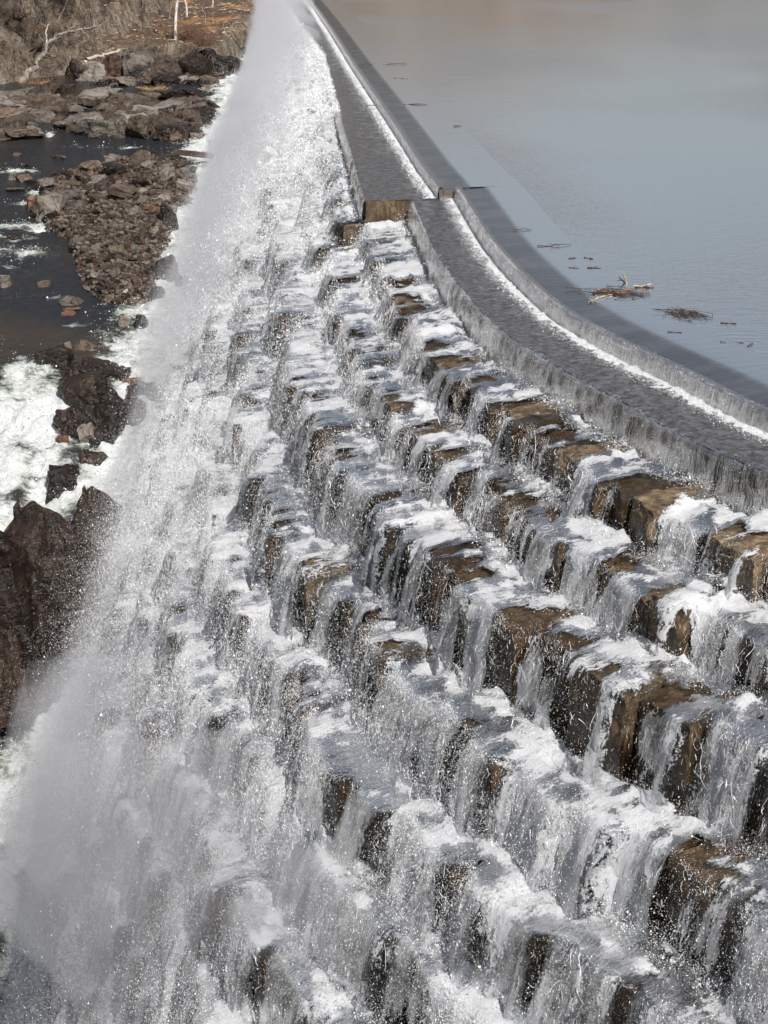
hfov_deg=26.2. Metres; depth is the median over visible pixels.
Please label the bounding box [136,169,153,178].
rubble stone
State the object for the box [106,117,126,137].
bedrock outcrop
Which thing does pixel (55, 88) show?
bedrock outcrop
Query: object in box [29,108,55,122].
boulder
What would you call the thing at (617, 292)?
debris raft
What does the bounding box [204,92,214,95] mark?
boulder
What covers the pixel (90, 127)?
bedrock outcrop
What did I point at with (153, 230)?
rubble stone
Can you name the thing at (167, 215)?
boulder
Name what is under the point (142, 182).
rubble stone
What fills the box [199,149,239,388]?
falling water
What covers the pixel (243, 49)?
boulder
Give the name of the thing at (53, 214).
rubble stone
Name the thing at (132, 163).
rubble stone
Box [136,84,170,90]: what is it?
dry grass
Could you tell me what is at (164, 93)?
ledge rock
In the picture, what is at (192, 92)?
ledge rock
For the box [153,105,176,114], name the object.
ledge rock
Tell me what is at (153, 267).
rubble stone
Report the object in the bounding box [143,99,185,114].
ledge rock
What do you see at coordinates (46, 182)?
rubble stone
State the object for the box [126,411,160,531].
falling water
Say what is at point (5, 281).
boulder
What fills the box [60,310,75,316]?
boulder
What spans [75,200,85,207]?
rubble stone
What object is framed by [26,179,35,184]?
boulder
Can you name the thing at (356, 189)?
falling water
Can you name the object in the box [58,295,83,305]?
boulder
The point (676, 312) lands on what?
debris raft
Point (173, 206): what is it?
rubble stone
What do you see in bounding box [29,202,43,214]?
rubble stone
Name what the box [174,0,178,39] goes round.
bare tree
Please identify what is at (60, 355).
boulder
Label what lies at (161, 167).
rubble stone
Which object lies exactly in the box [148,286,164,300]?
rubble stone
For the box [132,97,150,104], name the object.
ledge rock
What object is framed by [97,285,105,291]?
rubble stone
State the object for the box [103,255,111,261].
rubble stone
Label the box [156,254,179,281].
boulder
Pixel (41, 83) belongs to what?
dry grass
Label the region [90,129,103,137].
ledge rock
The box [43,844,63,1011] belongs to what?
falling water
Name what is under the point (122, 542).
falling water
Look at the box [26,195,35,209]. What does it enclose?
boulder
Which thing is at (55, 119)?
ledge rock
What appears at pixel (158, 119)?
bedrock
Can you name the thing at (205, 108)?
ledge rock
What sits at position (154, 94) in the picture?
bedrock outcrop
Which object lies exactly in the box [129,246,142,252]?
rubble stone
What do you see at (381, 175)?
channel water
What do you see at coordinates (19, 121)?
bedrock outcrop
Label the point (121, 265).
rubble stone
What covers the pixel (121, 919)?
falling water
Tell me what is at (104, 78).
ledge rock
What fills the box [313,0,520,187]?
shallow water
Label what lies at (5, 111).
ledge rock
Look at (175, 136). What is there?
ledge rock
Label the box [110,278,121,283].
rubble stone
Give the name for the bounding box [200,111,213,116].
ledge rock
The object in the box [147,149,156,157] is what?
rubble stone
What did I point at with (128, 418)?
boulder
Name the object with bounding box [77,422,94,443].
boulder
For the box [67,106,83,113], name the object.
ledge rock
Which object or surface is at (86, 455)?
boulder
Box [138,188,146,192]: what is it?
rubble stone
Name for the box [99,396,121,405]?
ledge rock
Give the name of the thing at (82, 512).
bedrock outcrop
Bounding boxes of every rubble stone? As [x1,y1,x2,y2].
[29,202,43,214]
[38,177,56,187]
[44,210,57,220]
[69,238,81,248]
[70,180,79,186]
[74,174,83,180]
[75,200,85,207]
[76,206,84,212]
[78,160,101,170]
[81,176,89,184]
[84,257,92,263]
[87,193,103,202]
[88,245,99,251]
[89,270,97,278]
[94,180,111,191]
[95,225,107,233]
[96,217,103,222]
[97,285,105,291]
[100,190,107,196]
[103,155,114,161]
[103,162,126,175]
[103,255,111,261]
[105,176,114,183]
[107,184,138,198]
[107,210,114,214]
[107,283,117,290]
[108,222,117,227]
[108,228,116,234]
[108,267,121,277]
[110,245,124,253]
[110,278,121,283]
[110,297,121,302]
[116,179,127,184]
[116,263,124,268]
[123,173,136,177]
[124,222,136,228]
[124,239,131,248]
[126,160,140,166]
[127,208,138,215]
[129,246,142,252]
[130,150,150,161]
[131,276,140,284]
[132,179,149,185]
[132,232,145,238]
[133,235,140,241]
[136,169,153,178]
[137,196,150,204]
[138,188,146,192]
[138,274,149,279]
[139,222,150,233]
[140,160,153,168]
[143,204,151,209]
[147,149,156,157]
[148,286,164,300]
[150,205,159,214]
[150,226,158,234]
[151,262,156,270]
[156,193,170,203]
[158,163,173,173]
[158,167,174,180]
[168,204,177,212]
[174,161,185,167]
[176,178,193,193]
[180,194,188,201]
[181,170,197,182]
[182,166,197,172]
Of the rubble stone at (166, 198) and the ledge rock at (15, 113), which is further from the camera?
the ledge rock at (15, 113)
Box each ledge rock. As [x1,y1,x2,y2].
[0,87,37,97]
[0,95,23,105]
[0,104,19,107]
[0,106,27,118]
[0,129,20,141]
[4,111,24,118]
[4,128,43,137]
[11,100,25,104]
[38,92,51,95]
[40,104,60,113]
[50,116,63,122]
[52,120,65,127]
[62,365,69,371]
[65,124,77,132]
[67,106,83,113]
[74,127,83,132]
[77,89,108,97]
[77,98,97,106]
[78,363,96,372]
[80,95,107,102]
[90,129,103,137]
[96,98,106,103]
[96,103,116,111]
[96,390,108,395]
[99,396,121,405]
[102,75,115,80]
[103,368,113,376]
[107,95,125,101]
[107,99,123,105]
[114,92,147,99]
[114,110,125,115]
[117,78,136,85]
[120,113,147,123]
[121,100,133,106]
[122,398,145,407]
[125,395,137,398]
[126,381,146,394]
[131,382,155,393]
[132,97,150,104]
[132,105,159,110]
[140,78,152,84]
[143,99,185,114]
[151,74,180,85]
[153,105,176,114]
[160,90,172,98]
[167,89,204,98]
[170,132,182,140]
[173,92,202,97]
[180,102,206,109]
[184,76,198,83]
[184,117,194,121]
[188,78,199,84]
[188,104,217,112]
[188,122,202,126]
[189,133,203,139]
[192,100,220,108]
[199,75,218,83]
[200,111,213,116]
[210,73,226,79]
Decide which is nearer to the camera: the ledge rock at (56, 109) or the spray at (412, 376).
the spray at (412, 376)
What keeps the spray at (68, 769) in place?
on the masonry dam
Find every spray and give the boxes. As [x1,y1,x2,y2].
[0,16,264,1022]
[0,141,487,1023]
[0,317,767,1023]
[15,81,395,792]
[56,364,767,1023]
[78,0,337,400]
[107,285,767,1023]
[145,69,414,524]
[146,220,767,1023]
[192,0,339,262]
[303,0,450,198]
[404,185,763,512]
[443,199,767,441]
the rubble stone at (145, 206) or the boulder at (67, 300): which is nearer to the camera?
the boulder at (67, 300)
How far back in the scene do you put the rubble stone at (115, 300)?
104.58 m
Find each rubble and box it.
[35,156,196,304]
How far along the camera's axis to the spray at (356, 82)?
106.44 m
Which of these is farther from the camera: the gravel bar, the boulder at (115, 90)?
the boulder at (115, 90)
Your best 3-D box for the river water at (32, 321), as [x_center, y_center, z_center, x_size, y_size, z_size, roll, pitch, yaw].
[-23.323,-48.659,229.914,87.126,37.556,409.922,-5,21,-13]
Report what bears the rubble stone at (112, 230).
on the gravel bar
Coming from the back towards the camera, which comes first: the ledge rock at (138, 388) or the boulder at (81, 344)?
the boulder at (81, 344)
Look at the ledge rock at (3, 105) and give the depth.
157.51 m
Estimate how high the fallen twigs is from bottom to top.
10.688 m
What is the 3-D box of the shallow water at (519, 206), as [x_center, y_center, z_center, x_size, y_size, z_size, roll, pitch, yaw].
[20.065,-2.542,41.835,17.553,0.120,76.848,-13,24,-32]
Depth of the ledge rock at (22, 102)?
160.49 m
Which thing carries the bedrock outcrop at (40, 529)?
on the bedrock at (12, 664)
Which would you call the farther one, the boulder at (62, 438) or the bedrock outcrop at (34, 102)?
the bedrock outcrop at (34, 102)
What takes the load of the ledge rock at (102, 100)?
on the bedrock at (158, 119)
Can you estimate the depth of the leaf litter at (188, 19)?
203.39 m
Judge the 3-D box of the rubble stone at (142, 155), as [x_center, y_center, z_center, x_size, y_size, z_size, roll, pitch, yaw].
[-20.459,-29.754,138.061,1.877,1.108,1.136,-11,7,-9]
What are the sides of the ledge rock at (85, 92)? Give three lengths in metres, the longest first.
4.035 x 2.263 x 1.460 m
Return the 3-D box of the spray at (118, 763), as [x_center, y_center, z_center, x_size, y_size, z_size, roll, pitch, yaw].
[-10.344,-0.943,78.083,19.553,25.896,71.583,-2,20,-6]
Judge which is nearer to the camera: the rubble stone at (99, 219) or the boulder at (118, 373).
the boulder at (118, 373)
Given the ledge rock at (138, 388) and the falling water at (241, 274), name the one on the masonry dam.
the falling water at (241, 274)
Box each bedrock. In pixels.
[0,92,79,123]
[0,527,115,729]
[55,95,215,140]
[59,361,125,449]
[90,79,213,85]
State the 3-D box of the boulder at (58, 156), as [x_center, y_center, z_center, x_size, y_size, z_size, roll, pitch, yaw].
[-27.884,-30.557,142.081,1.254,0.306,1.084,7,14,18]
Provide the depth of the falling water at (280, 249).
98.62 m
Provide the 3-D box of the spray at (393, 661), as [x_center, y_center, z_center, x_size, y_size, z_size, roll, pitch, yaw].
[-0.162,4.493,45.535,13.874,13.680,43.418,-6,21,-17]
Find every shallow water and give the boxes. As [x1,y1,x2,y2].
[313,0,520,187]
[464,186,767,406]
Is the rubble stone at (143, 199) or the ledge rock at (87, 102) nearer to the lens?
the rubble stone at (143, 199)
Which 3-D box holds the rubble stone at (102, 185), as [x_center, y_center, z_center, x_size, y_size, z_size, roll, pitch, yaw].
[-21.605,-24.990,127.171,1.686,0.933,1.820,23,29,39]
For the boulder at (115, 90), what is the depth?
168.19 m
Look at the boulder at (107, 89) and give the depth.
167.64 m
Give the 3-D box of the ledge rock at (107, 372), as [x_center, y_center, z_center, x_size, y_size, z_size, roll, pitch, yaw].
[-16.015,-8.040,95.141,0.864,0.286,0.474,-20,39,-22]
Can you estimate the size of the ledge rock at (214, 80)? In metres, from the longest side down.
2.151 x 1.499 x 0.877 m
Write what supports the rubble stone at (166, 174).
on the gravel bar
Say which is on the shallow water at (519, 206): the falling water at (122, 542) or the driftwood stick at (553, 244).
the driftwood stick at (553, 244)
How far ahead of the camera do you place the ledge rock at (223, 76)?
176.92 m
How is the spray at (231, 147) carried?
on the river water at (32, 321)
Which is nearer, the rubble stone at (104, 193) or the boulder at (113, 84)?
the rubble stone at (104, 193)
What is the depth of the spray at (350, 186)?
86.08 m
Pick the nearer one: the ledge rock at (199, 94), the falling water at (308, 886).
the falling water at (308, 886)
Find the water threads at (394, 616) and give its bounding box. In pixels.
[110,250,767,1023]
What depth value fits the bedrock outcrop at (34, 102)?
160.63 m
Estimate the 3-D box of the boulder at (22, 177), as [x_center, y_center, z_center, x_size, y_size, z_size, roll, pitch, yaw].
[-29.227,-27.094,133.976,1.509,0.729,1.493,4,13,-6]
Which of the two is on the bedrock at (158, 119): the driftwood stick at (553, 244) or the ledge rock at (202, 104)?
the ledge rock at (202, 104)
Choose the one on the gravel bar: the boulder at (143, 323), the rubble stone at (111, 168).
the rubble stone at (111, 168)
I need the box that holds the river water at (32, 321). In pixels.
[0,17,267,1023]
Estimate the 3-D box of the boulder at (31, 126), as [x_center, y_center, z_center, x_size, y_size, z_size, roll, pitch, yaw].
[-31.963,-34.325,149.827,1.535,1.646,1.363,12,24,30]
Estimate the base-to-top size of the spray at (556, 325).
2.068 m
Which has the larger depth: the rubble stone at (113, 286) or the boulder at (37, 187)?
the boulder at (37, 187)
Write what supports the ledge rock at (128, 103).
on the bedrock at (158, 119)
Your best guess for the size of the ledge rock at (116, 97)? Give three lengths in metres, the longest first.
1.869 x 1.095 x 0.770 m
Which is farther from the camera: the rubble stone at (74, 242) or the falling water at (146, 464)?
the rubble stone at (74, 242)
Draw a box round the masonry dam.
[62,0,767,1023]
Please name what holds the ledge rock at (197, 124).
on the bedrock at (158, 119)
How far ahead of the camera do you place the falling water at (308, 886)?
41.90 m
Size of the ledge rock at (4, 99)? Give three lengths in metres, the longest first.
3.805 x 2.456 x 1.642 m
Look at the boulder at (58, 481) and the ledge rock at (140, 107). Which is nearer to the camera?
the boulder at (58, 481)
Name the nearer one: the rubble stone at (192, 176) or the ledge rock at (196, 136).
the rubble stone at (192, 176)
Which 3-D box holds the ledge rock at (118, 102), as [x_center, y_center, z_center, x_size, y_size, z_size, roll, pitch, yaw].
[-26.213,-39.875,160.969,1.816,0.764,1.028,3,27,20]
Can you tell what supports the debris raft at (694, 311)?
on the lake water at (616, 139)
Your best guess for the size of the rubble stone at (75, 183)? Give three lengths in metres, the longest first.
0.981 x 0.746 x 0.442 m
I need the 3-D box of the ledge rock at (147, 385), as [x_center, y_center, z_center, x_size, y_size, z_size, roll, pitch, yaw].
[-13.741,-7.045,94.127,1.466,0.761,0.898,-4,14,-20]
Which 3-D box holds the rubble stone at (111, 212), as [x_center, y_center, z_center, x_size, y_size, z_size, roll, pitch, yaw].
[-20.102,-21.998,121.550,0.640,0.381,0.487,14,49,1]
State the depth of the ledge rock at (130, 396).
93.40 m
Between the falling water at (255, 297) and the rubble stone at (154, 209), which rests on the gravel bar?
the rubble stone at (154, 209)
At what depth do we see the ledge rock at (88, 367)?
94.65 m
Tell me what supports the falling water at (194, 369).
on the masonry dam
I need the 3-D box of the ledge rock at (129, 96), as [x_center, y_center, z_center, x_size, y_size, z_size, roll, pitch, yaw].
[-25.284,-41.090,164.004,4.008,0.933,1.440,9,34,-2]
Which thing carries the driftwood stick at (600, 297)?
on the shallow water at (519, 206)
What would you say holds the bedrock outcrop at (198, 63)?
on the riverbank
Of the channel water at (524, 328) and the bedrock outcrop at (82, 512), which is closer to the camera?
the channel water at (524, 328)
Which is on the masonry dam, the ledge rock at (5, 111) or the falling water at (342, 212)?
the falling water at (342, 212)
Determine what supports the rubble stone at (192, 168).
on the gravel bar
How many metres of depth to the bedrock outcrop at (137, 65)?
175.87 m
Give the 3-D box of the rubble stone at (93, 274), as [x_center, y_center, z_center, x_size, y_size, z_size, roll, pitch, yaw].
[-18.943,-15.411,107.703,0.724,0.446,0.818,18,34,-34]
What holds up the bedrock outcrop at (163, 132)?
on the bedrock at (158, 119)
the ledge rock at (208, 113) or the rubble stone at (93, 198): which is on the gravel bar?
the rubble stone at (93, 198)
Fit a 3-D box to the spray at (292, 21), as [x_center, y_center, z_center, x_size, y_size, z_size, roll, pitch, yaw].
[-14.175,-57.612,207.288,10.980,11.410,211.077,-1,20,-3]
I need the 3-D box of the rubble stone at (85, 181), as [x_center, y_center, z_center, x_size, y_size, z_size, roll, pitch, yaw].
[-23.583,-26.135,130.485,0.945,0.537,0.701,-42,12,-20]
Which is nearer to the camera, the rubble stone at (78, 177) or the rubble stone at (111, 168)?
the rubble stone at (78, 177)
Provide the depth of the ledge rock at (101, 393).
93.25 m
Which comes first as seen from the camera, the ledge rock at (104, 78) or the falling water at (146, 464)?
the falling water at (146, 464)
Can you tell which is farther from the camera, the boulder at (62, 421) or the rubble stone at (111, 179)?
the rubble stone at (111, 179)
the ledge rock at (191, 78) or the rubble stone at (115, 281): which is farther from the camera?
the ledge rock at (191, 78)
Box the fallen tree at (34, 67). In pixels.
[19,0,109,83]
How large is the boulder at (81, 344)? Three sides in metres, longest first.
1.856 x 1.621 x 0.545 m
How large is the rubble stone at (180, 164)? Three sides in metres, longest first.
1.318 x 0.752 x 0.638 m
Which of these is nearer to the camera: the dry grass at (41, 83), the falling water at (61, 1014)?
the falling water at (61, 1014)
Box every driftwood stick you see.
[537,243,570,245]
[588,294,611,301]
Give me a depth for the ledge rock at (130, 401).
92.79 m
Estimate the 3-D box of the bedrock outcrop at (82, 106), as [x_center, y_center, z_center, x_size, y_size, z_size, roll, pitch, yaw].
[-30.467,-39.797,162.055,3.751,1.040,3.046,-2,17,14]
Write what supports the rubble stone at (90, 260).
on the gravel bar
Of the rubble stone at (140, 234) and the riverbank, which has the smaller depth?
the rubble stone at (140, 234)
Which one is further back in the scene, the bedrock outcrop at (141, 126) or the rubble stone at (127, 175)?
the bedrock outcrop at (141, 126)
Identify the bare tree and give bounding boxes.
[169,0,172,18]
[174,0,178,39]
[184,0,187,16]
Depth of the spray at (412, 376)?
44.75 m
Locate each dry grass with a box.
[16,77,51,88]
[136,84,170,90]
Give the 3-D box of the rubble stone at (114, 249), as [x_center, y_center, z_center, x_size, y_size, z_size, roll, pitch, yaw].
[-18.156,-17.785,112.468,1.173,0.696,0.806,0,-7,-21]
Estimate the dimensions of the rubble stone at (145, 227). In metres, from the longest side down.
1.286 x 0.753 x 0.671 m
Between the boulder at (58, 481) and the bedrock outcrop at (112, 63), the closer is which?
the boulder at (58, 481)
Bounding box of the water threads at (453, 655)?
[135,311,765,1023]
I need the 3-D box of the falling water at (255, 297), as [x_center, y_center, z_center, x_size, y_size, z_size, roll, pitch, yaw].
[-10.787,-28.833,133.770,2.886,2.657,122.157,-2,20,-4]
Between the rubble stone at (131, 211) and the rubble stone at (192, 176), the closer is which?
the rubble stone at (131, 211)
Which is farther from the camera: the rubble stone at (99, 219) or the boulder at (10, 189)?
the boulder at (10, 189)
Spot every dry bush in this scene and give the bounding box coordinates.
[26,21,52,33]
[157,21,205,40]
[178,10,213,41]
[188,29,216,46]
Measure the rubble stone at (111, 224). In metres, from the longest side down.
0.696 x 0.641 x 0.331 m
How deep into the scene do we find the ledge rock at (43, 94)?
163.90 m
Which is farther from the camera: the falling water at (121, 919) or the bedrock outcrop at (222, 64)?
the bedrock outcrop at (222, 64)
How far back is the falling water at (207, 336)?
81.64 m
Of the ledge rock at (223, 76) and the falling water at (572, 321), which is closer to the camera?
the falling water at (572, 321)
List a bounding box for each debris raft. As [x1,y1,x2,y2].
[566,285,650,299]
[656,307,705,320]
[680,307,712,318]
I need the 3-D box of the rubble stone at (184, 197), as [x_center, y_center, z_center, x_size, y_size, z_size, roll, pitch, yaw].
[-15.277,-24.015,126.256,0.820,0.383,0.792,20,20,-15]
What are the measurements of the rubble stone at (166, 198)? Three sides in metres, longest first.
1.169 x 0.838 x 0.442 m
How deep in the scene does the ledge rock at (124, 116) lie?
154.17 m
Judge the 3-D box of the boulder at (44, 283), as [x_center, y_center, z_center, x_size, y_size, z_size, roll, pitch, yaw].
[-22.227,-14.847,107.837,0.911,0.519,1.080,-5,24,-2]
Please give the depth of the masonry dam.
41.23 m
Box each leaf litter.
[92,0,258,52]
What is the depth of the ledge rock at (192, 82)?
174.15 m
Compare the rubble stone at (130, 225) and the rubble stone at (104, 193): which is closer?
the rubble stone at (130, 225)
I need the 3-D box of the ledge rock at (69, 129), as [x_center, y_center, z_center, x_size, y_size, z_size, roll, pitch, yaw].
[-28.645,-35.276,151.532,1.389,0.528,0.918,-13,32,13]
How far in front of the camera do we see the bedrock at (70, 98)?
160.86 m
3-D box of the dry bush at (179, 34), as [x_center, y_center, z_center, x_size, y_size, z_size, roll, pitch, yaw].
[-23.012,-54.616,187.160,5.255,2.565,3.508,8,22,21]
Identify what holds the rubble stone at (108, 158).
on the gravel bar
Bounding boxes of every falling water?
[38,822,66,1023]
[41,790,85,1023]
[43,673,128,1023]
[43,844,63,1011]
[45,805,73,1023]
[70,583,173,1023]
[82,505,259,1023]
[114,478,136,589]
[121,449,379,1023]
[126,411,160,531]
[138,415,160,489]
[154,319,189,454]
[155,409,533,1023]
[174,238,216,447]
[187,366,763,1023]
[197,155,230,382]
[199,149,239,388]
[217,322,767,1023]
[229,97,272,334]
[232,162,265,330]
[255,32,312,296]
[260,273,767,855]
[263,2,338,272]
[270,0,357,242]
[280,3,365,223]
[307,0,443,198]
[316,244,767,686]
[355,219,767,593]
[408,201,767,515]
[454,186,767,433]
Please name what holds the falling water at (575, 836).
on the masonry dam
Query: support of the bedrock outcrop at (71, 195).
on the gravel bar
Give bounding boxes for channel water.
[285,0,436,200]
[412,198,767,469]
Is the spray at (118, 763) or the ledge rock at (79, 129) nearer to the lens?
the spray at (118, 763)
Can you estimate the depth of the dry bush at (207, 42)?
181.16 m
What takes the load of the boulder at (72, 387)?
on the bedrock at (84, 414)
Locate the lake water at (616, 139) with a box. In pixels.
[339,0,767,356]
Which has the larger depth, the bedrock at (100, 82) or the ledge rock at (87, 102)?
the bedrock at (100, 82)
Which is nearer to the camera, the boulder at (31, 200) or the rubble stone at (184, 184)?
the boulder at (31, 200)
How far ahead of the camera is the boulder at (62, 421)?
92.06 m
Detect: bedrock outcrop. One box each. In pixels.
[0,113,27,128]
[0,530,49,686]
[4,499,113,675]
[8,95,66,108]
[21,81,75,94]
[36,192,68,221]
[47,190,82,200]
[65,58,87,79]
[65,111,103,126]
[67,101,91,108]
[75,485,126,563]
[76,60,105,80]
[79,120,111,136]
[101,51,122,79]
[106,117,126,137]
[121,52,153,80]
[126,114,156,138]
[129,101,159,107]
[137,91,165,98]
[150,54,181,78]
[153,124,199,141]
[165,95,205,105]
[168,109,201,122]
[178,52,213,75]
[199,48,246,75]
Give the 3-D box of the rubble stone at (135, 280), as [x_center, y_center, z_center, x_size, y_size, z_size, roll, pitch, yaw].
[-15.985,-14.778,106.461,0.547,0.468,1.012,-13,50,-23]
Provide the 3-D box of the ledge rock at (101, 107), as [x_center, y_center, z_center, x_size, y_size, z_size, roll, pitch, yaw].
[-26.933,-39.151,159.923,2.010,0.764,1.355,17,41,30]
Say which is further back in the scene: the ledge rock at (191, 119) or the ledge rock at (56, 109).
the ledge rock at (56, 109)
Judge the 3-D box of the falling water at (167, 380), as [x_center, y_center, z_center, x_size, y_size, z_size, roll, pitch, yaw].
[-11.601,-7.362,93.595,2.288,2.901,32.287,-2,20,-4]
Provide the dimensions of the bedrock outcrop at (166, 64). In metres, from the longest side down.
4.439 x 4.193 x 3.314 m
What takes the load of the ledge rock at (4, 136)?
on the bedrock at (70, 98)
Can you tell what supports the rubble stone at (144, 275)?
on the gravel bar
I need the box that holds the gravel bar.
[32,157,196,303]
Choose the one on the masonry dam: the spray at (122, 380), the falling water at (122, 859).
the falling water at (122, 859)
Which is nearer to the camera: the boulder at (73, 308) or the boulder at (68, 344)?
the boulder at (68, 344)
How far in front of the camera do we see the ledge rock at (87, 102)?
160.75 m
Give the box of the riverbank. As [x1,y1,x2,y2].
[0,0,263,83]
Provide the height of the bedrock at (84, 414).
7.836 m
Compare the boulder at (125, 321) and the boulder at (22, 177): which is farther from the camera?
the boulder at (22, 177)
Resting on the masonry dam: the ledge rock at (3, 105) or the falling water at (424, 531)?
the falling water at (424, 531)
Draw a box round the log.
[84,48,126,61]
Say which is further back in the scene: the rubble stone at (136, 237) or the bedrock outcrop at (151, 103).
the bedrock outcrop at (151, 103)
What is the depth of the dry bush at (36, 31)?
174.00 m
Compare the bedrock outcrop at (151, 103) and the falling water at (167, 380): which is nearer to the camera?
the falling water at (167, 380)
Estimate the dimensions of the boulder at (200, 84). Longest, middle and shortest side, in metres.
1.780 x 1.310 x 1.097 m
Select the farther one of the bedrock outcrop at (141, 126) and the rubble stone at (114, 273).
the bedrock outcrop at (141, 126)
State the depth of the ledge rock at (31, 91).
162.49 m
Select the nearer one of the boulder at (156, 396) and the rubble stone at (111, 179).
the boulder at (156, 396)
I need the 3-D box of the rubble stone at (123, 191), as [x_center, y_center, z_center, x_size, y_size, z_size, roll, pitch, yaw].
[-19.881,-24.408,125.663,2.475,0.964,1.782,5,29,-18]
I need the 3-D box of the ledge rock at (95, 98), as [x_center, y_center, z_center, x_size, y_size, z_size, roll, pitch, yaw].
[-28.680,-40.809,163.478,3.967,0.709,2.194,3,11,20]
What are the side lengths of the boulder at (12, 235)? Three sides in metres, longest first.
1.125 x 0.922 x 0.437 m
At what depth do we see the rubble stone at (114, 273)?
106.57 m
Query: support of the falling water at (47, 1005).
on the masonry dam
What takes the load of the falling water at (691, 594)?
on the masonry dam
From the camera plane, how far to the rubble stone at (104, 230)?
115.75 m
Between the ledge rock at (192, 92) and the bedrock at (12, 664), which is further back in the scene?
the ledge rock at (192, 92)
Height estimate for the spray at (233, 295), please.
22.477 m
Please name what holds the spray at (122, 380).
on the river water at (32, 321)
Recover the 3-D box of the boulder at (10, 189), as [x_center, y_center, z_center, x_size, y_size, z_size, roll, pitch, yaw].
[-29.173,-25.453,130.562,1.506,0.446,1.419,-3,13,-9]
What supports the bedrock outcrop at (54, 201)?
on the gravel bar
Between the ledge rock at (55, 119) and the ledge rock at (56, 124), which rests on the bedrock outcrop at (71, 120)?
the ledge rock at (56, 124)
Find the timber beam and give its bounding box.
[174,149,213,158]
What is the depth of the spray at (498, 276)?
52.64 m
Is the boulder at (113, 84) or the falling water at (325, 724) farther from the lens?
the boulder at (113, 84)
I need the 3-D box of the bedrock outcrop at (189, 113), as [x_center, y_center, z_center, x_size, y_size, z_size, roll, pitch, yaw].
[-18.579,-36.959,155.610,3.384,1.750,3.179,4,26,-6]
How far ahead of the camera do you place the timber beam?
138.33 m
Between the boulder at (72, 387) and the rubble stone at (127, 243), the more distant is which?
the rubble stone at (127, 243)
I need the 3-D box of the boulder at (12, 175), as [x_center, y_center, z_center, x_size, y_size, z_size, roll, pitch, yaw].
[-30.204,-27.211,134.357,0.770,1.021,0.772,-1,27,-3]
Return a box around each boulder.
[0,275,11,287]
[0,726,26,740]
[6,187,24,191]
[7,232,22,238]
[8,171,15,179]
[15,174,32,181]
[24,124,40,138]
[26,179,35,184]
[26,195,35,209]
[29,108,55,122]
[34,344,75,370]
[35,181,41,190]
[37,280,50,287]
[45,464,79,504]
[50,171,61,175]
[52,155,65,157]
[53,407,73,435]
[55,434,68,442]
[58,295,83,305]
[58,368,107,405]
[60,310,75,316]
[63,307,80,310]
[64,341,71,348]
[74,339,96,350]
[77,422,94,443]
[79,449,107,465]
[81,357,131,380]
[88,86,111,94]
[93,402,126,444]
[106,82,118,86]
[110,88,123,93]
[118,315,129,326]
[118,398,146,426]
[122,377,141,384]
[134,314,148,328]
[146,387,161,402]
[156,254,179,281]
[159,203,178,229]
[198,81,210,86]
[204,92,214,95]
[240,46,246,54]
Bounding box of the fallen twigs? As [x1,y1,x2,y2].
[92,0,259,57]
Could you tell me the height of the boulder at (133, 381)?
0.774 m

